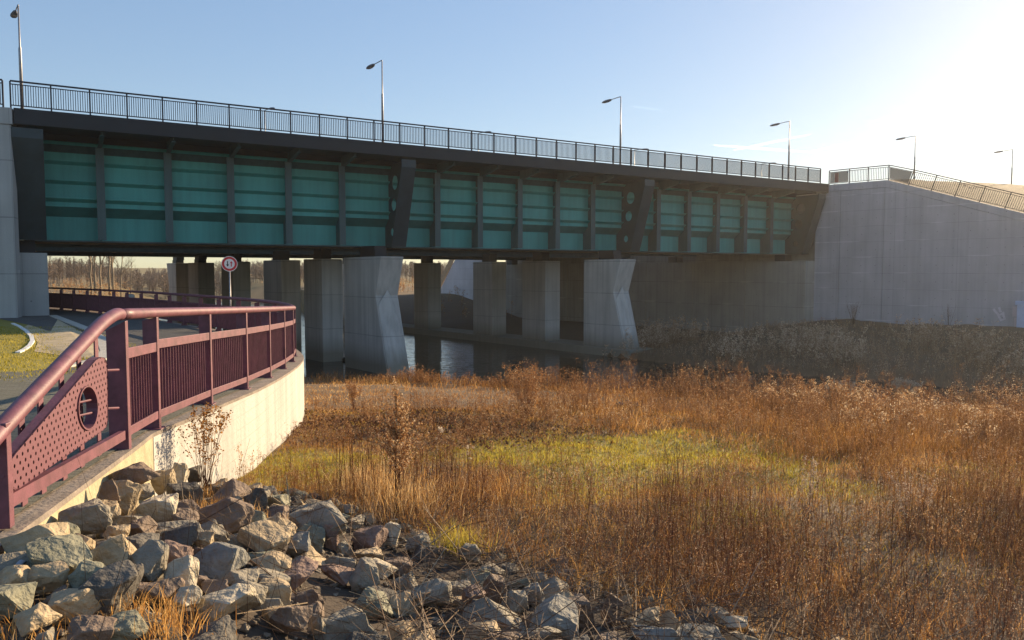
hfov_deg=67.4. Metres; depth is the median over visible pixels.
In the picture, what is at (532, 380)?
weed bush
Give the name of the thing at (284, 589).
boulder
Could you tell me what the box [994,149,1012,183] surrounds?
street lamp
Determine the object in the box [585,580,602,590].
bank stone
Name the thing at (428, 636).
bank stone
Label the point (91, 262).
bare tree
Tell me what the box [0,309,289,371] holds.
cycle path
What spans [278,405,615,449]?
leaf litter
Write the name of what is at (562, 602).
boulder
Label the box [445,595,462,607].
bank stone
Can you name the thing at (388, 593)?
bank stone
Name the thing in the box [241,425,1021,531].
green grass
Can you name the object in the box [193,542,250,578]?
boulder
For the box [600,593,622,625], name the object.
boulder
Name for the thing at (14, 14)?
street lamp
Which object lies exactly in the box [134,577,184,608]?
bank stone
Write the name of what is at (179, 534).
boulder
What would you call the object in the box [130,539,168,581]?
boulder
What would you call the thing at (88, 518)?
boulder
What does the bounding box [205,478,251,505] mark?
boulder
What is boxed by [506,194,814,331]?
abutment wall
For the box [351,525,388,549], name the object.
boulder
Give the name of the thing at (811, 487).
mugwort plant
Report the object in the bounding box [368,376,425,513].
mugwort plant
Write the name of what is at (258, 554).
bank stone
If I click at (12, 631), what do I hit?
grass tuft
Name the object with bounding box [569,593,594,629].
boulder
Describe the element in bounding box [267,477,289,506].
bank stone
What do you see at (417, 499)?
grass tuft
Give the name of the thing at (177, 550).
boulder
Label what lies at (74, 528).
boulder
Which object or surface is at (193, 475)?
boulder
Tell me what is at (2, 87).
bridge railing
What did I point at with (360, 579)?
boulder
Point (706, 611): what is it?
bank stone
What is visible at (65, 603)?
boulder
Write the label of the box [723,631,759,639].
bank stone
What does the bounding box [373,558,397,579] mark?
boulder
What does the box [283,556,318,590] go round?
boulder
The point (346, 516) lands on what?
bank stone
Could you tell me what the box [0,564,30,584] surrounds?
boulder
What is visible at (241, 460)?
goldenrod plant
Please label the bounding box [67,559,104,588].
boulder
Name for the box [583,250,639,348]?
bridge pier
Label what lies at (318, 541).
bank stone
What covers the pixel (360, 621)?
bank stone
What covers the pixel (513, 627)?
dead twigs
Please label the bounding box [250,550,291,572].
boulder
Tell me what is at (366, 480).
grass tuft
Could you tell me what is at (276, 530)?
boulder
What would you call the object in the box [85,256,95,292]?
bare tree
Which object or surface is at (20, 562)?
plastic scrap
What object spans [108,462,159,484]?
boulder
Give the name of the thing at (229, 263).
traffic sign
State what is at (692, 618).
bank stone
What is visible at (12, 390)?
paved path
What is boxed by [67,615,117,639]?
boulder
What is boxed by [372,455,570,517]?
grass tuft
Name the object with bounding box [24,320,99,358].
gravel path
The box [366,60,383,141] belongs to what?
street lamp
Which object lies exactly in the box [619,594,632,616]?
boulder
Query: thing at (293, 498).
bank stone
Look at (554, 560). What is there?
bank stone
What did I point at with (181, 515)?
boulder
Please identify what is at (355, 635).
bank stone
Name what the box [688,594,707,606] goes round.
bank stone
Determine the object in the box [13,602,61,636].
boulder
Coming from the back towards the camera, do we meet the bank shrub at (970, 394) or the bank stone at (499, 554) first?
the bank shrub at (970, 394)
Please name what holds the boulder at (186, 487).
on the ground at (454, 306)
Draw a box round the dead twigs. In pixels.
[76,440,978,639]
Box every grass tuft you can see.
[0,591,118,639]
[75,577,255,639]
[182,490,291,520]
[200,481,271,500]
[314,451,426,502]
[334,467,479,523]
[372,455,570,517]
[413,516,501,559]
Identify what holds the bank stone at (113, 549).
on the ground at (454, 306)
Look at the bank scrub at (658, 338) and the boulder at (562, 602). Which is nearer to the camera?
the boulder at (562, 602)
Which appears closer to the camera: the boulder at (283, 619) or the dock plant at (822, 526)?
the boulder at (283, 619)
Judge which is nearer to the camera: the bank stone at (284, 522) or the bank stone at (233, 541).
the bank stone at (233, 541)
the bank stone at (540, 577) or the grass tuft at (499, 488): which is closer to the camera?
the bank stone at (540, 577)
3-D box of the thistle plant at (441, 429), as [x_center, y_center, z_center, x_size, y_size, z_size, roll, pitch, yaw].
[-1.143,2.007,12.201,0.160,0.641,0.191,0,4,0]
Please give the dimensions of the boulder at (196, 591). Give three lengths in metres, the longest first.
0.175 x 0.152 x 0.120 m
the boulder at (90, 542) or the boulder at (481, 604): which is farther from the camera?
the boulder at (481, 604)
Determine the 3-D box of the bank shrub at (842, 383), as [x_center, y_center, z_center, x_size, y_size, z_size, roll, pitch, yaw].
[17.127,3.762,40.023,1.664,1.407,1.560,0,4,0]
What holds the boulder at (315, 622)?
on the ground at (454, 306)
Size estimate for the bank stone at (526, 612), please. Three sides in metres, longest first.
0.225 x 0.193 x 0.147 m
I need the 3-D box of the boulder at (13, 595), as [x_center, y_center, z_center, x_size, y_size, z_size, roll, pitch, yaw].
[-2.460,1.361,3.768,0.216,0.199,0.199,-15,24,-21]
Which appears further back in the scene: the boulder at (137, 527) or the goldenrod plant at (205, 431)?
the goldenrod plant at (205, 431)
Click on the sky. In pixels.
(851, 79)
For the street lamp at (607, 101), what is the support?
on the road bridge at (88, 181)
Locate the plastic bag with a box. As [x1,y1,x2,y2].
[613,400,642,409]
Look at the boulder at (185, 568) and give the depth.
4.48 m
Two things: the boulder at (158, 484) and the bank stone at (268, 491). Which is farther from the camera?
the bank stone at (268, 491)
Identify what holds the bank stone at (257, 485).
on the ground at (454, 306)
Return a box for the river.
[159,302,1023,419]
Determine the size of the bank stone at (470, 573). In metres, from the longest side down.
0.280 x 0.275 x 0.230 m
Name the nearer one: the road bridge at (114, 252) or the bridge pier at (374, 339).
the bridge pier at (374, 339)
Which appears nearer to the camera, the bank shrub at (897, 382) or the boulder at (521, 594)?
the boulder at (521, 594)
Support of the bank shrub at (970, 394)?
on the ground at (454, 306)
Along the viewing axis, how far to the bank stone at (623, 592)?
6.69 m
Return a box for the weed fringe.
[313,350,1023,461]
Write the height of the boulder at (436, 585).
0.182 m
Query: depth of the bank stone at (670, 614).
5.73 m
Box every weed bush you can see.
[345,378,364,408]
[501,360,550,415]
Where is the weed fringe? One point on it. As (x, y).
(607, 383)
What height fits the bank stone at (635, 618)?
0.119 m
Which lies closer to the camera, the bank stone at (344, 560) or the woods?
the bank stone at (344, 560)
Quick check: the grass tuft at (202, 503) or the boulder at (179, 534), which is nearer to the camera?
the boulder at (179, 534)
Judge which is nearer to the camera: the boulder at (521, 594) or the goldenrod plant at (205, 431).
the boulder at (521, 594)
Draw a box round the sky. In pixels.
[0,0,1023,267]
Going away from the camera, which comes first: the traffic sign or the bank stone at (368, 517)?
the bank stone at (368, 517)
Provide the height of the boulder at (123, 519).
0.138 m
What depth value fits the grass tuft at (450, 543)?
7.58 m
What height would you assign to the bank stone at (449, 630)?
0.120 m
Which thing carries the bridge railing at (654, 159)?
on the road bridge at (88, 181)
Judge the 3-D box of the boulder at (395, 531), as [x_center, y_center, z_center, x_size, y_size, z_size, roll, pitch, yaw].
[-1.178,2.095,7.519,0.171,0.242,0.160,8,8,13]
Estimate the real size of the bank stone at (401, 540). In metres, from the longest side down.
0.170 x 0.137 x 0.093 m
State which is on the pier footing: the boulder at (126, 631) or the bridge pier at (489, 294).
the bridge pier at (489, 294)
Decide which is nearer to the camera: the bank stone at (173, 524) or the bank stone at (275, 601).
the bank stone at (275, 601)
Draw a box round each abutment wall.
[19,240,49,315]
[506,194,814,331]
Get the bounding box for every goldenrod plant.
[177,403,232,490]
[234,444,254,479]
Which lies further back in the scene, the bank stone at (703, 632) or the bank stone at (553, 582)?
the bank stone at (553, 582)
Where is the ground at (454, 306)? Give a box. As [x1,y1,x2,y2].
[0,268,1023,639]
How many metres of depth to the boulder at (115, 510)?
5.87 m
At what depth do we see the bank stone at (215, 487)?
8.43 m
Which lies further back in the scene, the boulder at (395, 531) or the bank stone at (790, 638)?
the boulder at (395, 531)
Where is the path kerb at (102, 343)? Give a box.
[49,315,106,366]
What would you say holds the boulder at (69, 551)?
on the ground at (454, 306)
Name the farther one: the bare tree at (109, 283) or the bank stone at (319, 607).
the bare tree at (109, 283)
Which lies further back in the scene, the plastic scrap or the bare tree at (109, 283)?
the bare tree at (109, 283)
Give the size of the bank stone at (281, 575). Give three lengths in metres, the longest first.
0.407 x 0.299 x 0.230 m
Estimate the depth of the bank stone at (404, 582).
6.24 m
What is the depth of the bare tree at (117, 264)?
134.71 m
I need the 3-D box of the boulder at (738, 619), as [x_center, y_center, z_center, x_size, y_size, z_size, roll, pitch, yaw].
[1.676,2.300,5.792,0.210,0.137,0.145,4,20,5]
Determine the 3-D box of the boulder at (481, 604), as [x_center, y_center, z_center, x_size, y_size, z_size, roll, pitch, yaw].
[-0.171,2.116,5.406,0.448,0.187,0.344,-2,19,18]
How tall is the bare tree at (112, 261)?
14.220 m
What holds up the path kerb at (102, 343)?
on the ground at (454, 306)
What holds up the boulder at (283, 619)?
on the ground at (454, 306)
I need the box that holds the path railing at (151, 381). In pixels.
[0,287,296,528]
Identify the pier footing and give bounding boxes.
[343,320,649,358]
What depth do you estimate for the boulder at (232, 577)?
4.81 m
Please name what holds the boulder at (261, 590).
on the ground at (454, 306)
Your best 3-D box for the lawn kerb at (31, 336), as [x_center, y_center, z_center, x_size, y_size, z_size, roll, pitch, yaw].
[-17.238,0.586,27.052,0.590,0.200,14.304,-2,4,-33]
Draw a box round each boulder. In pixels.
[0,522,69,552]
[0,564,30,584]
[0,581,37,620]
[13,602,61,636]
[25,534,92,582]
[27,561,69,594]
[47,588,100,625]
[57,498,112,534]
[64,521,80,533]
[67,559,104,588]
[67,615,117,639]
[75,533,95,550]
[78,560,143,616]
[98,479,120,501]
[101,499,120,523]
[103,524,130,538]
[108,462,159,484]
[109,609,148,639]
[114,480,142,515]
[117,515,142,524]
[129,515,157,535]
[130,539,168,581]
[131,493,178,522]
[138,483,153,499]
[151,468,176,494]
[161,522,199,545]
[163,555,199,585]
[165,540,193,564]
[166,482,203,502]
[171,509,199,520]
[171,585,201,609]
[172,462,189,482]
[187,465,201,482]
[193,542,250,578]
[196,530,214,547]
[196,583,257,622]
[198,497,254,533]
[201,579,228,593]
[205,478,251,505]
[221,569,259,586]
[231,578,267,612]
[237,519,291,551]
[243,488,267,512]
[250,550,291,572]
[259,577,291,605]
[269,605,312,633]
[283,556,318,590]
[285,531,310,556]
[288,500,348,535]
[307,614,325,635]
[320,564,354,585]
[323,524,338,550]
[349,514,364,528]
[349,557,379,591]
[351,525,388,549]
[352,546,383,559]
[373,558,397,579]
[383,521,400,546]
[404,532,429,551]
[411,578,453,605]
[458,597,518,634]
[459,543,481,562]
[462,584,485,604]
[464,620,500,639]
[483,574,507,603]
[503,590,527,616]
[520,625,561,639]
[523,582,544,605]
[529,593,578,639]
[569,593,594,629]
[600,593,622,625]
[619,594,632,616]
[630,606,659,633]
[630,624,680,639]
[707,606,729,622]
[720,616,747,628]
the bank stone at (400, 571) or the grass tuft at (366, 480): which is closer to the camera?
the bank stone at (400, 571)
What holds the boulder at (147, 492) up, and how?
on the ground at (454, 306)
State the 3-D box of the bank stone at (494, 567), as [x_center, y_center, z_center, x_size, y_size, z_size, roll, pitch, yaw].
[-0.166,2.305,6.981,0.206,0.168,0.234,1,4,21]
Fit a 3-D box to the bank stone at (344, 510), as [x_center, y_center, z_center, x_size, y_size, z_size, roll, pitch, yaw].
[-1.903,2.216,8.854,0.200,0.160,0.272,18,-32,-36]
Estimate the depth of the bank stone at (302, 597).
5.32 m
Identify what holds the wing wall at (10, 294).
on the ground at (454, 306)
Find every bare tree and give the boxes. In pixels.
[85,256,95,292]
[89,256,95,293]
[99,256,105,288]
[106,256,111,294]
[107,256,114,288]
[110,256,133,296]
[122,260,141,293]
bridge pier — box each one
[167,257,189,324]
[188,255,215,328]
[221,254,250,330]
[263,251,301,352]
[304,249,342,361]
[342,259,344,319]
[344,246,408,374]
[414,256,440,328]
[473,254,505,335]
[522,252,559,340]
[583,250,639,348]
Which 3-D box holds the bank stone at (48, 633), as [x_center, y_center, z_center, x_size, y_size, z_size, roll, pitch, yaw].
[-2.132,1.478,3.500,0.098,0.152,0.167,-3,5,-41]
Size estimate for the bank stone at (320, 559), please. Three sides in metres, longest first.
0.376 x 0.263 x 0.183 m
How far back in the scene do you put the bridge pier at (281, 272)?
59.82 m
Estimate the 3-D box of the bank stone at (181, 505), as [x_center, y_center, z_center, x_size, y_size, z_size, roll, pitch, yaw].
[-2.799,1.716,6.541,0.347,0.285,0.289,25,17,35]
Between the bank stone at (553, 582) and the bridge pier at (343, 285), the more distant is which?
the bridge pier at (343, 285)
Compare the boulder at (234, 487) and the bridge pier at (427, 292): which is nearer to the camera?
the boulder at (234, 487)
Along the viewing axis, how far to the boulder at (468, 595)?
5.80 m
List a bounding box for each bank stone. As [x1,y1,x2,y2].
[0,551,29,570]
[33,626,55,639]
[42,585,66,604]
[91,534,136,565]
[125,532,159,548]
[132,607,166,638]
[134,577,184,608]
[155,529,165,536]
[157,520,203,545]
[176,499,199,512]
[182,615,236,639]
[193,547,202,555]
[197,575,208,592]
[200,519,222,541]
[205,478,227,493]
[211,483,222,495]
[216,524,229,541]
[228,536,246,547]
[234,510,266,532]
[241,566,291,584]
[247,549,272,558]
[248,483,262,489]
[255,597,282,611]
[261,605,290,621]
[263,485,277,494]
[264,489,272,496]
[265,505,288,519]
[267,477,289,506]
[269,516,296,541]
[285,488,300,496]
[289,505,303,518]
[291,495,300,502]
[291,589,324,605]
[293,491,311,500]
[297,521,324,551]
[301,545,325,568]
[305,499,320,504]
[308,601,323,622]
[309,493,321,499]
[312,606,376,639]
[325,556,355,567]
[329,498,340,506]
[337,540,352,555]
[338,504,358,513]
[342,513,349,519]
[345,631,389,639]
[354,586,396,620]
[362,512,375,523]
[371,585,394,599]
[383,557,412,576]
[388,619,414,639]
[389,590,418,615]
[391,571,417,590]
[398,537,406,542]
[400,523,412,530]
[404,530,422,537]
[406,624,435,639]
[411,545,442,561]
[438,621,457,633]
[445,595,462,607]
[451,579,470,605]
[460,568,489,579]
[464,572,490,587]
[481,562,505,574]
[485,631,526,639]
[492,550,505,561]
[496,561,518,574]
[501,601,528,614]
[501,617,525,631]
[509,578,530,586]
[523,612,533,627]
[525,571,547,583]
[536,592,572,606]
[539,577,568,598]
[549,557,569,565]
[550,563,567,573]
[553,569,575,582]
[571,634,589,639]
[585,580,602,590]
[595,631,624,639]
[609,580,629,593]
[627,617,636,625]
[642,595,663,606]
[659,610,679,629]
[676,609,709,625]
[676,621,725,639]
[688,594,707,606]
[694,604,723,625]
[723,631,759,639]
[747,626,759,637]
[781,637,800,639]
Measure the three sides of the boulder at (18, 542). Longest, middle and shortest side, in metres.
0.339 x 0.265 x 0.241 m
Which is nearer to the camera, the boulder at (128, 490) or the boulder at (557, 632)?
the boulder at (557, 632)
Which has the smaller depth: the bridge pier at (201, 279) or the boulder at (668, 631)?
the boulder at (668, 631)
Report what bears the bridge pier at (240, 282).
on the ground at (454, 306)
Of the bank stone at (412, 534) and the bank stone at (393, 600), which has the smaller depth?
the bank stone at (393, 600)
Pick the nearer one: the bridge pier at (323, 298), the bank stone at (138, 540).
the bank stone at (138, 540)
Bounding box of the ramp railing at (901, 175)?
[828,165,1023,211]
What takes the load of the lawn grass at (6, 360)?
on the ground at (454, 306)
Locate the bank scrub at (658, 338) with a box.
[602,314,1023,387]
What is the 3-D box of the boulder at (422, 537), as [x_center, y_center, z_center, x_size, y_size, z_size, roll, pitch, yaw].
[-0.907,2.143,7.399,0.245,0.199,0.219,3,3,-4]
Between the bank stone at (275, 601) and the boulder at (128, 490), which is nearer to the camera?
the bank stone at (275, 601)
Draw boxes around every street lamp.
[10,4,23,108]
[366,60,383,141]
[602,96,621,163]
[770,121,789,179]
[896,136,915,178]
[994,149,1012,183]
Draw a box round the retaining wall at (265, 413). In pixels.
[0,309,304,553]
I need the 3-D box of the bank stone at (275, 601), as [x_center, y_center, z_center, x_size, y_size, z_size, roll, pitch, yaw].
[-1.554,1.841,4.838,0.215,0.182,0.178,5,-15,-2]
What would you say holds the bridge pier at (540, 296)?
on the pier footing
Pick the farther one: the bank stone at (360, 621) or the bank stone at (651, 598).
the bank stone at (651, 598)
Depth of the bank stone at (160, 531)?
5.53 m
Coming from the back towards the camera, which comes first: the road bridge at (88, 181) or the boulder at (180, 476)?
the road bridge at (88, 181)
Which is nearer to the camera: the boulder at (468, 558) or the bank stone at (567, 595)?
the bank stone at (567, 595)
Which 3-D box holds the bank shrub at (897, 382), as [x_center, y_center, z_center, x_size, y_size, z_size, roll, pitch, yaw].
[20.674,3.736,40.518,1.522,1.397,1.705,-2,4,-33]
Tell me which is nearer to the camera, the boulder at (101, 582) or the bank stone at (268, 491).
the boulder at (101, 582)
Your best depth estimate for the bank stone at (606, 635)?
5.12 m
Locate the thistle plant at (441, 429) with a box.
[435,426,443,462]
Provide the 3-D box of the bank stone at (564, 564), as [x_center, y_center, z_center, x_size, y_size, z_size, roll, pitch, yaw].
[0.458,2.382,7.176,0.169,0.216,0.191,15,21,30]
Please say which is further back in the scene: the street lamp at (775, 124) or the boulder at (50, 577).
the street lamp at (775, 124)
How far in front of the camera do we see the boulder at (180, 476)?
8.46 m
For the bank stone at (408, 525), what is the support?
on the ground at (454, 306)
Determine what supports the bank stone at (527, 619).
on the ground at (454, 306)
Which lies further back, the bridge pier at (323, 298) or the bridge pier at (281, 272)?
the bridge pier at (281, 272)
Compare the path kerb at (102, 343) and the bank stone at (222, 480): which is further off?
the path kerb at (102, 343)
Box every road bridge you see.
[11,108,828,256]
[35,247,629,259]
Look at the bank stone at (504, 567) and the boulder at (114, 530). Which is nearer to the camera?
the boulder at (114, 530)
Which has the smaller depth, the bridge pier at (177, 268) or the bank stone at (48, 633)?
the bank stone at (48, 633)
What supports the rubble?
on the ground at (454, 306)
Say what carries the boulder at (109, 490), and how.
on the ground at (454, 306)
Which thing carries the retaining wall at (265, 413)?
on the ground at (454, 306)
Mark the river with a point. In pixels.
(451, 356)
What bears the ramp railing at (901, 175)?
on the wing wall at (886, 251)
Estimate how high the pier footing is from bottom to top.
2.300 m
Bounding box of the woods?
[48,256,452,298]
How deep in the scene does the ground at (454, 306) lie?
10.15 m
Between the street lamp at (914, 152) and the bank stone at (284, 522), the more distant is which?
the street lamp at (914, 152)
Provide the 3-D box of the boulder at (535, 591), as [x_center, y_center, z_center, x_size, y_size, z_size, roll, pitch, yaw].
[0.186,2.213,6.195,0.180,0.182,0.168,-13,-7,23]
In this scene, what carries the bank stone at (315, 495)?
on the ground at (454, 306)
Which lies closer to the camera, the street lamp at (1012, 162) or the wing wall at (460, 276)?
the street lamp at (1012, 162)
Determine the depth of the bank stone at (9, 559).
4.19 m
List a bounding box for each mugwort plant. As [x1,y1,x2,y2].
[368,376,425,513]
[800,455,820,526]
[887,467,938,535]
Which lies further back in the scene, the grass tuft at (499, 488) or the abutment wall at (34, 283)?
the abutment wall at (34, 283)
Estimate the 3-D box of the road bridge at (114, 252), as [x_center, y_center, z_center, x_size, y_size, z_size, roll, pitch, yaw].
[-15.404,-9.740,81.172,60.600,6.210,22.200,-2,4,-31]
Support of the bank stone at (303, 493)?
on the ground at (454, 306)
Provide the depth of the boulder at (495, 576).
6.06 m
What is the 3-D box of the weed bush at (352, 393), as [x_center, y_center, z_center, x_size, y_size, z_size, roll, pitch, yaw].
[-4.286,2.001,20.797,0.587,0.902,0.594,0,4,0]
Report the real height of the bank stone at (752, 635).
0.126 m
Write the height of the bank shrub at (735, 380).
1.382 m
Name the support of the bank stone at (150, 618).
on the ground at (454, 306)
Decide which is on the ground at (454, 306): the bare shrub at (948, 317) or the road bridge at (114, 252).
the bare shrub at (948, 317)
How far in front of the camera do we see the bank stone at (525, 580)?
6.64 m
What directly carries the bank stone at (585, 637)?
on the ground at (454, 306)
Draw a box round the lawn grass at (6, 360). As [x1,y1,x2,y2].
[0,325,135,381]
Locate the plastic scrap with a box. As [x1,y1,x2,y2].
[16,560,26,564]
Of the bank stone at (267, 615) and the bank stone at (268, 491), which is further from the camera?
the bank stone at (268, 491)
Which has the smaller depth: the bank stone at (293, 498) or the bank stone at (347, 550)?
the bank stone at (347, 550)
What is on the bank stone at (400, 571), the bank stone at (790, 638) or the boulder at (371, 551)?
the boulder at (371, 551)
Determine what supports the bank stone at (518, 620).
on the ground at (454, 306)
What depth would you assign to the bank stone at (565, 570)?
7.00 m
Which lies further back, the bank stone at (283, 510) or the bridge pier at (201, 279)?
the bridge pier at (201, 279)
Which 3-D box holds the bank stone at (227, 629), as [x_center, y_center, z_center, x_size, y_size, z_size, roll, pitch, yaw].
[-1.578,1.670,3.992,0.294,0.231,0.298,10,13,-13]
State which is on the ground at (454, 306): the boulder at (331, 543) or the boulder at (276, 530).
the boulder at (331, 543)
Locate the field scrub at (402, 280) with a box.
[48,276,513,316]
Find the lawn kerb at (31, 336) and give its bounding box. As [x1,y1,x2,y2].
[11,323,34,352]
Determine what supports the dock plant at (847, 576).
on the ground at (454, 306)
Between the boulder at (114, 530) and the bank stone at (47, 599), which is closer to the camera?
the bank stone at (47, 599)
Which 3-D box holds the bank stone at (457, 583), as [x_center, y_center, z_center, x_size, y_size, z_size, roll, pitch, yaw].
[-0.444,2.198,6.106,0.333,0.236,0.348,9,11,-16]
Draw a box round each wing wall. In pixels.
[0,107,21,317]
[441,260,481,299]
[813,180,1023,326]
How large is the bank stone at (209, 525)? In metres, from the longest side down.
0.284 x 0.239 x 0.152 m
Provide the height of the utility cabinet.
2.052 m
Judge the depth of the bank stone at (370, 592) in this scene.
5.46 m
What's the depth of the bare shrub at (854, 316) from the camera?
61.97 m
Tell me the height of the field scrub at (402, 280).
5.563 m
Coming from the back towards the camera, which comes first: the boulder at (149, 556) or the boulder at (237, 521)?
the boulder at (237, 521)
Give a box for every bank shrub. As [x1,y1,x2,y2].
[725,374,755,387]
[824,380,857,394]
[887,377,922,392]
[953,387,999,404]
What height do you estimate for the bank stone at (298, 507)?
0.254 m
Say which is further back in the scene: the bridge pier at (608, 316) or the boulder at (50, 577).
the bridge pier at (608, 316)
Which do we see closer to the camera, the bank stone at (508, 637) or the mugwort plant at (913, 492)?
the bank stone at (508, 637)
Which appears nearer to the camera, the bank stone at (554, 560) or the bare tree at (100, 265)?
the bank stone at (554, 560)
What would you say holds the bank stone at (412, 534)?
on the ground at (454, 306)
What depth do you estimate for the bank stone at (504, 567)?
7.11 m
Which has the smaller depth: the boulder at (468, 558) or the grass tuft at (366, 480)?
the boulder at (468, 558)
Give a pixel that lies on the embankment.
(1019, 189)
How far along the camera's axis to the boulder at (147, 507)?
6.03 m
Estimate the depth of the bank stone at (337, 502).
9.05 m
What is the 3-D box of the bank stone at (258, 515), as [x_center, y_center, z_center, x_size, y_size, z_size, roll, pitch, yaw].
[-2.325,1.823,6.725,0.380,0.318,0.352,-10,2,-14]
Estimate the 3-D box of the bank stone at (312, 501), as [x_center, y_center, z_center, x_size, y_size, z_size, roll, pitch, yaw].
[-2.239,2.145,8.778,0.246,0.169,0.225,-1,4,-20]
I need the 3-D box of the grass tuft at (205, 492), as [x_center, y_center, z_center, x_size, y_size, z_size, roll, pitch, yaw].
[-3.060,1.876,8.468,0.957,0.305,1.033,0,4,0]
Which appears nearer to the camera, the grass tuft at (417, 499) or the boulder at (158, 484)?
the boulder at (158, 484)
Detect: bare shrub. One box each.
[847,302,860,324]
[942,307,954,329]
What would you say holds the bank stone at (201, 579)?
on the ground at (454, 306)
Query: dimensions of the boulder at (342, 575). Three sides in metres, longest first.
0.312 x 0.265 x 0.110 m
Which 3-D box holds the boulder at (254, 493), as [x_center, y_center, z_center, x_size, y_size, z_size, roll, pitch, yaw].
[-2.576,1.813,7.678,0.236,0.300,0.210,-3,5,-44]
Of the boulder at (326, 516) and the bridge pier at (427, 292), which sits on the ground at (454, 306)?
the boulder at (326, 516)
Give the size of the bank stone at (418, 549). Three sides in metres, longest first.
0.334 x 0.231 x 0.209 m
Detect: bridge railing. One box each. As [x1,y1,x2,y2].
[0,79,3,106]
[9,80,820,182]
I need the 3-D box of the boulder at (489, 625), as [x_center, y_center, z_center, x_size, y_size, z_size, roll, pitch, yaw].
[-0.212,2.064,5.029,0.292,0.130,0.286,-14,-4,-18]
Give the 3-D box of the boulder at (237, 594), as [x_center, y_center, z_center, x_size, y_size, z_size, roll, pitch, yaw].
[-1.625,1.618,4.350,0.337,0.186,0.263,-4,1,-9]
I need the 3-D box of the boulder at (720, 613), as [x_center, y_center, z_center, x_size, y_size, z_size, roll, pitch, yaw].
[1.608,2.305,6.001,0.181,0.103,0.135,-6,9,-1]
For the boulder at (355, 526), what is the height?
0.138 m
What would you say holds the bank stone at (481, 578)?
on the ground at (454, 306)
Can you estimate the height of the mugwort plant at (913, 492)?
0.772 m
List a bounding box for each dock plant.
[667,495,679,571]
[819,505,833,585]
[840,543,859,625]
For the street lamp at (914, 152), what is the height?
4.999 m
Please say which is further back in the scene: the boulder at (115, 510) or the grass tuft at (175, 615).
the boulder at (115, 510)
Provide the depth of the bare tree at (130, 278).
149.65 m
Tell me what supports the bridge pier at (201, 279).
on the ground at (454, 306)
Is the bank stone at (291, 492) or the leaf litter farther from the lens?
the leaf litter
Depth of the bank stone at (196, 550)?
5.26 m
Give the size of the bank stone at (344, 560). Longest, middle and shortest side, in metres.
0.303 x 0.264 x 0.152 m
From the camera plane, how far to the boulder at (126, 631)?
3.67 m
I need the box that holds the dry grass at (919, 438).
[240,369,1023,639]
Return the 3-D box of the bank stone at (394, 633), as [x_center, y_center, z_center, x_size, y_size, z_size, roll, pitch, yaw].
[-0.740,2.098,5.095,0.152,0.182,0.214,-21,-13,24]
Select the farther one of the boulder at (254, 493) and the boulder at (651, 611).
the boulder at (254, 493)
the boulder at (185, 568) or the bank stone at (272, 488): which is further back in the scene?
the bank stone at (272, 488)
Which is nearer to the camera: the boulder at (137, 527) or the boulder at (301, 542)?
the boulder at (137, 527)
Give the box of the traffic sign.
[221,256,237,305]
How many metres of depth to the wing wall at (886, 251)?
63.27 m
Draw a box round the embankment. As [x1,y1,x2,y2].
[796,179,1023,212]
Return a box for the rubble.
[0,490,784,639]
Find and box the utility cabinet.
[1015,301,1023,327]
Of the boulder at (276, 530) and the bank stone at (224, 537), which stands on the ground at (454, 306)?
the bank stone at (224, 537)
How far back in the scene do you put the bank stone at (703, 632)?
5.43 m
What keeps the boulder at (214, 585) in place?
on the ground at (454, 306)
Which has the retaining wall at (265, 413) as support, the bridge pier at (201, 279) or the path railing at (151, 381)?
the path railing at (151, 381)
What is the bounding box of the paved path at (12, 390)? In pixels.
[0,369,278,515]
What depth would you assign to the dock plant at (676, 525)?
7.18 m
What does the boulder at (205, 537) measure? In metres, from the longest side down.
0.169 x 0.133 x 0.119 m

